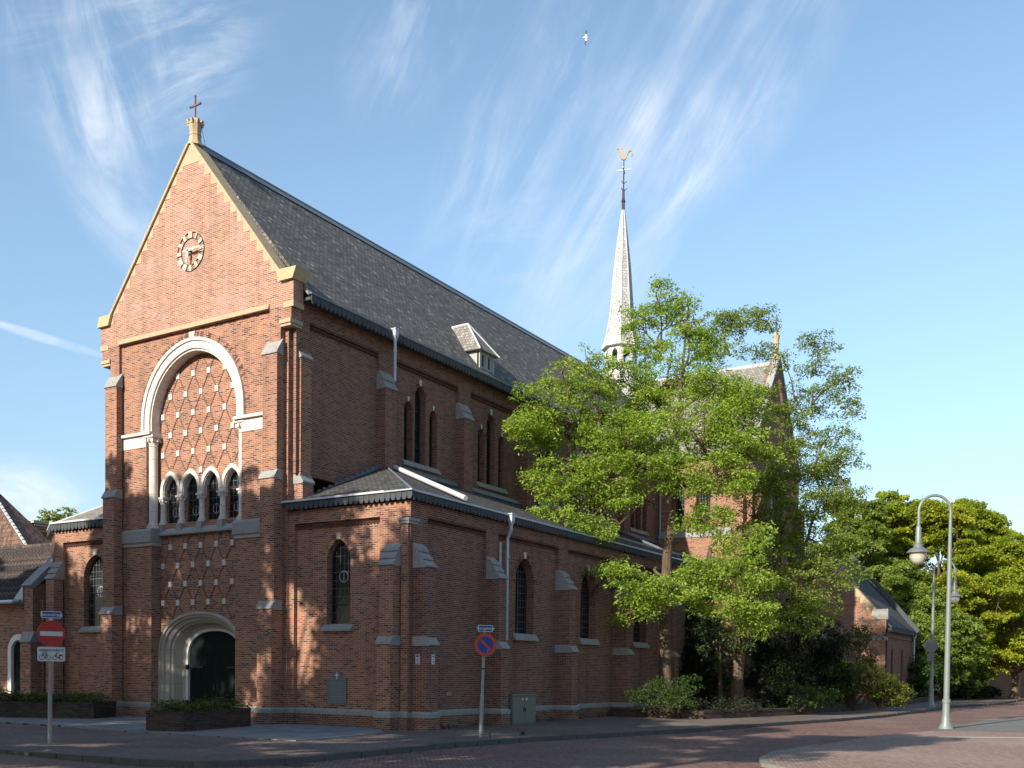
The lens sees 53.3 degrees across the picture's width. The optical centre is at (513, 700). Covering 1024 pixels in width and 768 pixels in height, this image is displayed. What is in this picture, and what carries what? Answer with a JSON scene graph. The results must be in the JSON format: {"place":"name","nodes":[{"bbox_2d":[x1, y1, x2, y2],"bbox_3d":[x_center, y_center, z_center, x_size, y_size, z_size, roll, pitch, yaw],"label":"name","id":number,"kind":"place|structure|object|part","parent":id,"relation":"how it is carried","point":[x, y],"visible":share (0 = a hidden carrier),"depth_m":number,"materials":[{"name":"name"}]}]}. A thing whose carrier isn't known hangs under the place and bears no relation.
{"place":"outdoors","nodes":[
{"label":"outdoors","id":0,"kind":"place"},
{"bbox_2d":[0,716,383,739],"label":"forecourt","id":1,"kind":"structure","parent":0,"point":[277,731],"depth_m":30.54,"materials":[{"name":"concrete"}]},
{"bbox_2d":[0,701,1023,767],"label":"road","id":2,"kind":"structure","parent":0,"point":[741,748],"depth_m":25.38,"materials":[{"name":"grey asphalt"}]},
{"bbox_2d":[932,718,1023,732],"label":"asphalt patch","id":3,"kind":"object","parent":2,"relation":"on","point":[1010,725],"visible":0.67,"depth_m":39.40,"materials":[{"name":"grey asphalt"}]},
{"bbox_2d":[906,494,952,728],"bbox_3d":[15.314,-3.247,37.370,1.831,8.605,0.810,1,2,4],"label":"street lamp","id":4,"kind":"object","parent":3,"relation":"on","point":[917,552],"visible":0.99,"depth_m":37.32,"materials":[{"name":"metal"}]},
{"bbox_2d":[984,718,1017,719],"bbox_3d":[24.779,0.854,48.265,10.023,0.001,1.514,0,2,-31],"label":"gutter strip","id":5,"kind":"object","parent":2,"relation":"on","point":[1000,718],"visible":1,"depth_m":46.78,"materials":[{"name":"concrete"}]},
{"bbox_2d":[0,696,1023,760],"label":"pavement","id":6,"kind":"structure","parent":0,"point":[34,738],"depth_m":26.82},
{"bbox_2d":[0,542,52,695],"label":"parish building","id":7,"kind":"structure","parent":6,"relation":"on","point":[24,569],"depth_m":41.65,"materials":[{"name":"red brick"}]},
{"bbox_2d":[14,641,19,692],"bbox_3d":[-20.078,-1.025,41.613,1.000,2.870,0.072,2,2,31],"label":"door","id":8,"kind":"structure","parent":7,"relation":"in","point":[17,646],"depth_m":41.73,"materials":[{"name":"paint"}]},
{"bbox_2d":[37,611,64,744],"bbox_3d":[-10.777,-0.474,23.744,0.610,3.180,0.146,-1,2,-36],"label":"traffic sign","id":9,"kind":"object","parent":6,"relation":"on","point":[51,633],"visible":1,"depth_m":23.71,"materials":[{"name":"metal"}]},
{"bbox_2d":[0,700,116,718],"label":"planter","id":10,"kind":"object","parent":6,"relation":"on","point":[80,710],"visible":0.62,"depth_m":35.53,"materials":[{"name":"brick"}]},
{"bbox_2d":[0,687,110,704],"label":"juniper","id":11,"kind":"object","parent":10,"relation":"in","point":[27,696],"visible":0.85,"depth_m":35.94,"materials":[{"name":"green plant"}]},
{"bbox_2d":[145,708,250,731],"bbox_3d":[-9.357,0.590,30.506,1.270,0.630,3.470,1,2,18],"label":"planter","id":12,"kind":"object","parent":6,"relation":"on","point":[179,721],"visible":0.69,"depth_m":29.28,"materials":[{"name":"brick"}]},
{"bbox_2d":[151,695,254,713],"bbox_3d":[-9.387,0.166,30.497,1.903,0.604,3.905,1,2,13],"label":"juniper","id":13,"kind":"object","parent":12,"relation":"in","point":[215,704],"visible":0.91,"depth_m":29.94,"materials":[{"name":"green plant"}]},
{"bbox_2d":[474,625,495,736],"bbox_3d":[-0.710,-0.514,27.946,0.344,3.072,0.772,2,2,37],"label":"traffic sign","id":14,"kind":"object","parent":6,"relation":"on","point":[485,644],"visible":1,"depth_m":27.86,"materials":[{"name":"blue metal"}]},
{"bbox_2d":[508,693,537,723],"bbox_3d":[0.176,0.320,35.743,0.550,1.090,1.700,2,2,31],"label":"utility cabinet","id":15,"kind":"object","parent":6,"relation":"on","point":[522,707],"visible":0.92,"depth_m":35.51,"materials":[{"name":"metal"}]},
{"bbox_3d":[0.180,0.323,35.278,0.039,0.890,0.772,2,2,31],"label":"door","id":16,"kind":"part","parent":15,"relation":"part of","materials":[{"name":"paint"}]},
{"bbox_3d":[0.591,0.309,35.951,0.039,0.890,0.772,2,2,31],"label":"door","id":17,"kind":"part","parent":15,"relation":"part of","materials":[{"name":"paint"}]},
{"bbox_2d":[501,273,791,709],"bbox_3d":[5.640,-8.870,43.047,11.708,19.024,7.712,1,2,8],"label":"locust tree","id":18,"kind":"object","parent":6,"relation":"on","point":[627,421],"visible":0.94,"depth_m":41.62,"materials":[{"name":"green plant"}]},
{"bbox_2d":[624,674,704,715],"bbox_3d":[5.958,-0.213,40.375,3.252,1.694,2.478,1,2,17],"label":"shrub","id":19,"kind":"object","parent":6,"relation":"on","point":[679,696],"visible":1,"depth_m":40.21,"materials":[{"name":"green plant"}]},
{"bbox_2d":[683,302,876,708],"bbox_3d":[12.074,-9.175,47.400,9.242,19.598,5.144,1,2,19],"label":"locust tree","id":20,"kind":"object","parent":6,"relation":"on","point":[845,494],"visible":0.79,"depth_m":46.68,"materials":[{"name":"green plant"}]},
{"bbox_2d":[772,680,844,712],"bbox_3d":[13.513,-0.181,46.318,3.505,1.572,2.565,0,2,-24],"label":"garden shrub","id":21,"kind":"object","parent":6,"relation":"on","point":[808,699],"visible":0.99,"depth_m":46.01,"materials":[{"name":"green plant"}]},
{"bbox_2d":[812,623,884,707],"bbox_3d":[17.208,-1.802,52.503,3.173,4.439,3.899,2,2,31],"label":"garden shrub","id":22,"kind":"object","parent":6,"relation":"on","point":[850,699],"visible":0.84,"depth_m":52.15,"materials":[{"name":"green plant"}]},
{"bbox_2d":[850,661,917,708],"bbox_3d":[18.856,-0.779,52.036,2.774,2.467,3.663,4,3,63],"label":"garden shrub","id":23,"kind":"object","parent":6,"relation":"on","point":[886,693],"visible":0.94,"depth_m":51.73,"materials":[{"name":"green plant"}]},
{"bbox_2d":[906,653,950,697],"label":"undergrowth","id":24,"kind":"object","parent":6,"relation":"on","point":[920,672],"visible":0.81,"depth_m":73.48,"materials":[{"name":"green plant"}]},
{"bbox_2d":[926,559,961,706],"bbox_3d":[25.592,-3.970,60.576,1.920,8.755,0.810,1,2,4],"label":"street lamp","id":25,"kind":"object","parent":6,"relation":"on","point":[955,597],"visible":0.87,"depth_m":60.43,"materials":[{"name":"metal"}]},
{"bbox_2d":[924,639,937,660],"bbox_3d":[24.720,-2.962,60.373,0.780,1.290,0.186,1,2,22],"label":"traffic sign","id":26,"kind":"object","parent":25,"relation":"attached to","point":[930,645],"visible":1,"depth_m":60.29,"materials":[{"name":"grey metal"}]},
{"bbox_2d":[933,662,968,696],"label":"undergrowth","id":27,"kind":"object","parent":6,"relation":"on","point":[956,672],"visible":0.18,"depth_m":77.42,"materials":[{"name":"green plant"}]},
{"bbox_2d":[950,661,991,699],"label":"undergrowth","id":28,"kind":"object","parent":6,"relation":"on","point":[966,687],"visible":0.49,"depth_m":79.31,"materials":[{"name":"green plant"}]},
{"bbox_2d":[950,686,1003,698],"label":"hedge","id":29,"kind":"object","parent":6,"relation":"on","point":[985,692],"visible":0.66,"depth_m":84.07,"materials":[{"name":"green plant"}]},
{"bbox_2d":[931,496,1023,689],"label":"street tree","id":30,"kind":"object","parent":6,"relation":"on","point":[994,528],"visible":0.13,"depth_m":88.70,"materials":[{"name":"green plant"}]},
{"bbox_2d":[964,536,1023,697],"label":"street tree","id":31,"kind":"object","parent":6,"relation":"on","point":[1008,641],"visible":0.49,"depth_m":85.63,"materials":[{"name":"green plant"}]},
{"bbox_2d":[0,0,1023,571],"label":"sky","id":32,"kind":"structure","parent":0,"point":[854,168],"materials":[{"name":"blue"}]},
{"bbox_2d":[583,30,588,44],"bbox_3d":[4.271,-39.000,60.003,0.394,0.939,0.124,1,2,-4],"label":"gull","id":33,"kind":"object","parent":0,"point":[585,37],"visible":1,"depth_m":59.99,"materials":[{"name":"white"}]},
{"bbox_2d":[655,693,941,710],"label":"garden soil","id":34,"kind":"structure","parent":0,"point":[706,708],"depth_m":54.49,"materials":[{"name":"brown soil"}]},
{"bbox_2d":[678,593,731,706],"bbox_3d":[9.256,-2.601,50.233,4.252,5.993,4.239,2,2,31],"label":"yew tree","id":35,"kind":"object","parent":34,"relation":"on","point":[692,660],"visible":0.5,"depth_m":49.65,"materials":[{"name":"green plant"}]},
{"bbox_2d":[690,609,756,704],"bbox_3d":[9.694,-1.949,47.084,3.175,4.916,2.308,1,2,0],"label":"holly tree","id":36,"kind":"object","parent":34,"relation":"on","point":[728,640],"visible":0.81,"depth_m":46.93,"materials":[{"name":"green plant"}]},
{"bbox_2d":[685,695,777,712],"bbox_3d":[9.068,0.235,42.697,4.390,0.868,2.443,0,2,-35],"label":"garden shrub","id":37,"kind":"object","parent":34,"relation":"on","point":[721,706],"visible":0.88,"depth_m":42.35,"materials":[{"name":"green plant"}]},
{"bbox_2d":[743,576,823,707],"bbox_3d":[13.168,-2.906,50.337,4.119,6.685,4.575,2,2,31],"label":"yew tree","id":38,"kind":"object","parent":34,"relation":"on","point":[792,671],"visible":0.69,"depth_m":49.69,"materials":[{"name":"green plant"}]},
{"bbox_2d":[786,614,857,705],"bbox_3d":[15.873,-2.105,52.954,3.954,4.999,3.737,2,2,31],"label":"yew tree","id":39,"kind":"object","parent":34,"relation":"on","point":[819,654],"visible":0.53,"depth_m":52.36,"materials":[{"name":"green plant"}]},
{"bbox_2d":[804,498,931,625],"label":"street tree","id":40,"kind":"object","parent":34,"relation":"on","point":[895,578],"visible":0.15,"depth_m":81.70,"materials":[{"name":"green plant"}]},
{"bbox_2d":[827,489,978,618],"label":"street tree","id":41,"kind":"object","parent":34,"relation":"on","point":[899,515],"visible":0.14,"depth_m":86.87,"materials":[{"name":"green plant"}]},
{"bbox_2d":[887,585,991,696],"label":"street tree","id":42,"kind":"object","parent":34,"relation":"on","point":[967,641],"visible":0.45,"depth_m":76.90,"materials":[{"name":"green plant"}]},
{"bbox_2d":[871,498,1023,695],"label":"street tree","id":43,"kind":"object","parent":34,"relation":"on","point":[974,589],"visible":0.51,"depth_m":83.57,"materials":[{"name":"green plant"}]},
{"bbox_2d":[765,731,1023,767],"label":"parking pavement","id":44,"kind":"structure","parent":0,"point":[945,749],"depth_m":24.62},
{"bbox_2d":[975,737,1023,737],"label":"road line","id":45,"kind":"object","parent":44,"relation":"on","point":[999,737],"visible":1,"depth_m":31.14,"materials":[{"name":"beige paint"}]},
{"label":"ground","id":46,"kind":"structure","parent":0,"visible":0},
{"bbox_2d":[0,494,49,546],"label":"house","id":47,"kind":"structure","parent":46,"relation":"on","point":[17,527],"depth_m":63.17,"materials":[{"name":"brown tile"}]},
{"bbox_2d":[28,520,53,541],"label":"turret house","id":48,"kind":"structure","parent":46,"relation":"on","point":[41,526],"depth_m":65.83,"materials":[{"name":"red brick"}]},
{"bbox_2d":[36,507,78,521],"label":"garden tree","id":49,"kind":"object","parent":46,"relation":"on","point":[48,518],"visible":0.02,"depth_m":77.68,"materials":[{"name":"green plant"}]},
{"bbox_2d":[0,721,383,740],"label":"forecourt kerb","id":50,"kind":"structure","parent":46,"relation":"on","point":[191,734],"depth_m":27.98,"materials":[{"name":"concrete"}]},
{"bbox_2d":[44,89,804,730],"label":"church","id":51,"kind":"structure","parent":46,"relation":"on","point":[314,461],"depth_m":36.17,"materials":[{"name":"brick"}]},
{"bbox_2d":[89,557,102,625],"bbox_3d":[-15.780,-4.152,39.008,1.380,2.720,0.070,2,2,31],"label":"window","id":52,"kind":"structure","parent":51,"relation":"in","point":[96,571],"depth_m":39.16,"materials":[{"name":"black glass"}]},
{"bbox_2d":[169,479,178,523],"bbox_3d":[-12.188,-7.200,36.863,0.760,1.710,0.070,2,2,31],"label":"window","id":53,"kind":"structure","parent":51,"relation":"in","point":[173,503],"depth_m":36.93,"materials":[{"name":"black glass"}]},
{"bbox_2d":[189,477,198,521],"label":"window","id":54,"kind":"structure","parent":51,"relation":"in","point":[193,500],"depth_m":36.39,"materials":[{"name":"black glass"}]},
{"bbox_2d":[185,631,215,707],"bbox_3d":[-11.326,-0.926,36.978,1.470,3.160,0.190,2,2,31],"label":"door","id":55,"kind":"structure","parent":51,"relation":"in","point":[202,666],"depth_m":36.95,"materials":[{"name":"paint"}]},
{"bbox_2d":[209,473,219,519],"bbox_3d":[-10.413,-7.150,35.780,0.760,1.710,0.070,2,2,31],"label":"window","id":56,"kind":"structure","parent":51,"relation":"in","point":[214,500],"depth_m":35.85,"materials":[{"name":"black glass"}]},
{"bbox_2d":[216,631,234,703],"bbox_3d":[-10.071,-0.891,36.213,1.470,3.160,0.190,2,2,31],"label":"door","id":57,"kind":"structure","parent":51,"relation":"in","point":[225,642],"depth_m":36.36,"materials":[{"name":"paint"}]},
{"bbox_2d":[230,471,238,517],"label":"window","id":58,"kind":"structure","parent":51,"relation":"in","point":[234,482],"depth_m":35.32,"materials":[{"name":"black glass"}]},
{"bbox_2d":[327,670,346,704],"bbox_3d":[-5.641,-0.411,32.567,0.790,1.100,0.050,2,2,31],"label":"memorial plaque","id":59,"kind":"object","parent":51,"relation":"attached to","point":[336,688],"visible":1,"depth_m":32.54,"materials":[{"name":"stone"}]},
{"bbox_2d":[332,541,349,623],"bbox_3d":[-5.440,-3.770,32.716,0.970,2.730,0.070,2,2,31],"label":"window","id":60,"kind":"structure","parent":51,"relation":"in","point":[341,555],"depth_m":32.77,"materials":[{"name":"black glass"}]},
{"bbox_2d":[404,405,406,459],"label":"window","id":61,"kind":"structure","parent":51,"relation":"in","point":[405,408],"depth_m":38.78,"materials":[{"name":"black glass"}]},
{"bbox_2d":[414,390,419,463],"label":"window","id":62,"kind":"structure","parent":51,"relation":"in","point":[417,398],"depth_m":39.42,"materials":[{"name":"black glass"}]},
{"bbox_2d":[415,654,419,663],"bbox_3d":[-2.908,-1.236,30.913,0.160,0.300,0.017,2,2,31],"label":"information plate","id":63,"kind":"object","parent":51,"relation":"attached to","point":[417,658],"visible":1,"depth_m":30.91,"materials":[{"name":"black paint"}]},
{"bbox_2d":[429,415,431,467],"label":"window","id":64,"kind":"structure","parent":51,"relation":"in","point":[430,419],"depth_m":40.16,"materials":[{"name":"black glass"}]},
{"bbox_2d":[431,654,434,663],"bbox_3d":[-2.433,-1.229,30.864,0.017,0.300,0.150,2,2,31],"label":"information plate","id":65,"kind":"object","parent":51,"relation":"attached to","point":[432,659],"visible":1,"depth_m":30.83,"materials":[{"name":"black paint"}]},
{"bbox_2d":[477,433,479,481],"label":"window","id":66,"kind":"structure","parent":51,"relation":"in","point":[478,433],"depth_m":43.09,"materials":[{"name":"black glass"}]},
{"bbox_2d":[486,420,489,484],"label":"window","id":67,"kind":"structure","parent":51,"relation":"in","point":[488,423],"depth_m":43.73,"materials":[{"name":"black glass"}]},
{"bbox_2d":[498,442,499,487],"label":"window","id":68,"kind":"structure","parent":51,"relation":"in","point":[499,442],"depth_m":44.47,"materials":[{"name":"black glass"}]},
{"bbox_2d":[515,562,526,633],"bbox_3d":[0.109,-3.743,37.023,0.070,2.720,1.310,2,2,31],"label":"window","id":69,"kind":"structure","parent":51,"relation":"in","point":[520,579],"depth_m":37.26,"materials":[{"name":"black glass"}]},
{"bbox_2d":[580,575,588,637],"bbox_3d":[2.729,-3.832,41.315,0.070,2.720,1.310,2,2,31],"label":"window","id":70,"kind":"structure","parent":51,"relation":"in","point":[584,621],"depth_m":41.61,"materials":[{"name":"black glass"}]},
{"bbox_2d":[594,466,595,516],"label":"window","id":71,"kind":"structure","parent":51,"relation":"in","point":[595,466],"depth_m":52.38,"materials":[{"name":"black glass"}]},
{"bbox_2d":[633,604,639,641],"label":"window","id":72,"kind":"structure","parent":51,"relation":"in","point":[636,627],"depth_m":45.95,"materials":[{"name":"black glass"}]},
{"bbox_2d":[675,485,684,528],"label":"window","id":73,"kind":"structure","parent":51,"relation":"in","point":[680,504],"depth_m":58.16,"materials":[{"name":"black glass"}]},
{"bbox_2d":[698,487,709,527],"bbox_3d":[10.785,-10.961,57.382,0.830,2.580,0.070,2,2,31],"label":"window","id":74,"kind":"structure","parent":51,"relation":"in","point":[701,497],"depth_m":57.41,"materials":[{"name":"black glass"}]},
{"bbox_2d":[770,487,777,567],"bbox_3d":[15.093,-10.276,59.647,0.070,5.180,2.160,2,2,31],"label":"window","id":75,"kind":"structure","parent":51,"relation":"in","point":[774,487],"depth_m":60.14,"materials":[{"name":"black glass"}]},
{"bbox_2d":[0,699,1023,767],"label":"kerb","id":76,"kind":"structure","parent":46,"relation":"on","point":[221,763],"depth_m":23.39,"materials":[{"name":"grey concrete"}]},
{"bbox_2d":[610,695,962,718],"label":"garden wall","id":77,"kind":"structure","parent":46,"relation":"on","point":[691,714],"depth_m":42.57,"materials":[{"name":"brick"}]},
{"bbox_2d":[758,744,815,767],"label":"island kerb","id":78,"kind":"structure","parent":46,"relation":"on","point":[762,761],"depth_m":21.86,"materials":[{"name":"concrete"}]},
{"bbox_2d":[802,546,920,699],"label":"hall annex","id":79,"kind":"object","parent":46,"relation":"on","point":[866,602],"visible":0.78,"depth_m":68.59,"materials":[{"name":"red brick"}]},
{"bbox_2d":[922,620,1023,696],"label":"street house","id":80,"kind":"structure","parent":46,"relation":"on","point":[1004,683],"depth_m":96.28,"materials":[{"name":"brick"}]}
]}

